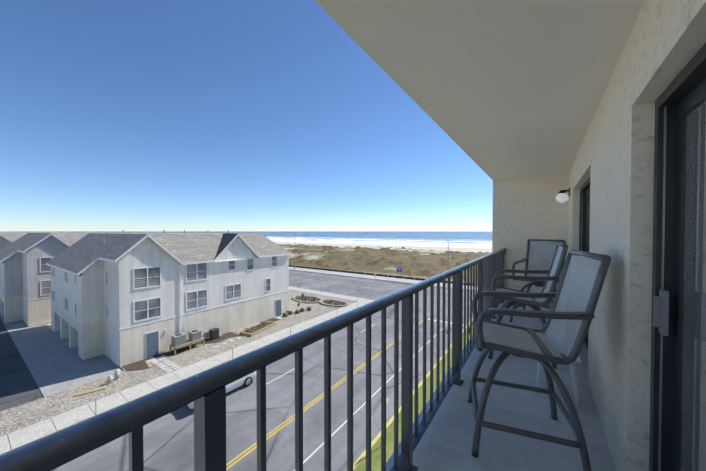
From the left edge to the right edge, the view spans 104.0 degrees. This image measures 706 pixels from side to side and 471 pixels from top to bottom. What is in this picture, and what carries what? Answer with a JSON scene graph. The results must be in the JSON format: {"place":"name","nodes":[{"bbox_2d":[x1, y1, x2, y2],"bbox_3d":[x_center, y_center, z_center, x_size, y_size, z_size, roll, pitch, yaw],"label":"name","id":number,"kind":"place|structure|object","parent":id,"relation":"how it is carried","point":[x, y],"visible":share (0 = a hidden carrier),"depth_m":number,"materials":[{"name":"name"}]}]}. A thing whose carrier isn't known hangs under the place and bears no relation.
{"place":"outdoors","nodes":[
{"label":"outdoors","id":0,"kind":"place"},
{"bbox_2d":[0,289,357,436],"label":"gravel yard","id":1,"kind":"structure","parent":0,"point":[16,418],"depth_m":19.48,"materials":[{"name":"beige gravel"}]},
{"bbox_2d":[0,267,477,470],"bbox_3d":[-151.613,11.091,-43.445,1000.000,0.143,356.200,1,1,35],"label":"sidewalks","id":2,"kind":"structure","parent":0,"point":[54,362],"depth_m":20.73,"materials":[{"name":"concrete"}]},
{"bbox_2d":[0,232,133,326],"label":"townhouse","id":3,"kind":"structure","parent":2,"relation":"on","point":[25,283],"depth_m":31.39,"materials":[{"name":"white"}]},
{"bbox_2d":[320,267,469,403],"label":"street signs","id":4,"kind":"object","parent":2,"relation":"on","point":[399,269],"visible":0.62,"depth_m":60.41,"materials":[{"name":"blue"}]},
{"bbox_2d":[443,238,448,285],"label":"street lamp","id":5,"kind":"object","parent":2,"relation":"on","point":[448,259],"visible":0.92,"depth_m":52.15,"materials":[{"name":"grey metal"}]},
{"bbox_2d":[0,270,485,470],"bbox_3d":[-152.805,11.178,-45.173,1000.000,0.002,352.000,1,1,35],"label":"roads","id":6,"kind":"structure","parent":0,"point":[168,442],"depth_m":17.12,"materials":[{"name":"grey asphalt"}]},
{"bbox_2d":[185,371,255,408],"bbox_3d":[-8.632,9.504,18.048,2.040,1.452,4.620,1,1,35],"label":"white car","id":7,"kind":"object","parent":6,"relation":"on","point":[245,381],"visible":0.17,"depth_m":18.15,"materials":[{"name":"white paint"}]},
{"bbox_2d":[226,272,463,470],"bbox_3d":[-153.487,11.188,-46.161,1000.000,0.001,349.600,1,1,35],"label":"road markings","id":8,"kind":"object","parent":6,"relation":"on","point":[309,456],"visible":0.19,"depth_m":16.34,"materials":[{"name":"yellow paint"}]},
{"bbox_2d":[0,231,491,248],"bbox_3d":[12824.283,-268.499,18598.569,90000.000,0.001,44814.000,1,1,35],"label":"ocean","id":9,"kind":"structure","parent":0,"point":[470,239],"depth_m":516.92,"materials":[{"name":"blue liquid"}]},
{"bbox_2d":[0,0,492,230],"label":"sky","id":10,"kind":"structure","parent":0,"point":[116,115],"materials":[{"name":"blue"}]},
{"bbox_2d":[46,242,491,370],"bbox_3d":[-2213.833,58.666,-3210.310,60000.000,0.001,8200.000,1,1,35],"label":"ground","id":11,"kind":"structure","parent":0,"point":[475,250],"depth_m":179.65,"materials":[{"name":"beige sand"}]},
{"bbox_2d":[0,232,105,249],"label":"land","id":12,"kind":"structure","parent":11,"relation":"on","point":[7,238],"depth_m":42.71,"materials":[{"name":"white"}]},
{"bbox_2d":[46,230,291,366],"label":"townhouse","id":13,"kind":"structure","parent":11,"relation":"on","point":[121,299],"depth_m":24.77,"materials":[{"name":"white"}]},
{"bbox_2d":[74,293,348,411],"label":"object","id":14,"kind":"object","parent":11,"relation":"on","point":[180,343],"visible":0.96,"depth_m":24.85,"materials":[{"name":"beige metal"}]},
{"bbox_2d":[289,265,477,285],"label":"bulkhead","id":15,"kind":"object","parent":11,"relation":"on","point":[413,278],"visible":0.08,"depth_m":65.95,"materials":[{"name":"concrete"}]},
{"bbox_3d":[-3.358,-0.217,-18.170,16.770,22.000,46.400,1,1,35],"label":"condo building","id":16,"kind":"object","parent":11,"relation":"on","visible":0},
{"bbox_2d":[315,0,705,470],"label":"balcony","id":17,"kind":"structure","parent":16,"relation":"attached to","point":[531,108],"depth_m":1.72,"materials":[{"name":"paint"}]},
{"bbox_2d":[0,248,505,470],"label":"railing","id":18,"kind":"object","parent":17,"relation":"on","point":[205,391],"visible":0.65,"depth_m":1.00,"materials":[{"name":"black metal"}]},
{"bbox_2d":[488,243,568,369],"bbox_3d":[1.948,0.720,3.116,0.700,1.273,0.619,1,1,31],"label":"chair","id":19,"kind":"object","parent":17,"relation":"on","point":[553,272],"visible":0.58,"depth_m":2.97,"materials":[{"name":"black fabric"}]},
{"bbox_2d":[509,239,565,321],"bbox_3d":[2.879,0.703,4.255,0.700,1.273,0.619,-1,1,-41],"label":"chair","id":20,"kind":"object","parent":17,"relation":"on","point":[540,254],"visible":0.44,"depth_m":4.43,"materials":[{"name":"black fabric"}]},
{"bbox_2d":[468,250,610,470],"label":"chair","id":21,"kind":"object","parent":17,"relation":"on","point":[559,337],"visible":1,"depth_m":1.72,"materials":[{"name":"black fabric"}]},
{"bbox_2d":[535,356,580,407],"bbox_3d":[1.752,1.173,2.381,0.300,0.387,0.300,1,1,35],"label":"side table","id":22,"kind":"object","parent":17,"relation":"on","point":[567,378],"visible":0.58,"depth_m":2.31,"materials":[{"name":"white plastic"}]},
{"bbox_2d":[556,187,569,202],"bbox_3d":[3.551,-0.676,4.671,0.188,0.248,0.176,1,1,35],"label":"wall lamp","id":23,"kind":"object","parent":17,"relation":"attached to","point":[562,196],"visible":1,"depth_m":4.62,"materials":[{"name":"white glass"}]},
{"bbox_2d":[579,43,705,470],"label":"sliding doors","id":24,"kind":"structure","parent":17,"relation":"on","point":[677,440],"depth_m":1.23,"materials":[{"name":"black glass"}]},
{"bbox_2d":[278,244,491,283],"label":"dunes","id":25,"kind":"structure","parent":0,"point":[421,263],"depth_m":82.99,"materials":[{"name":"beige sand"}]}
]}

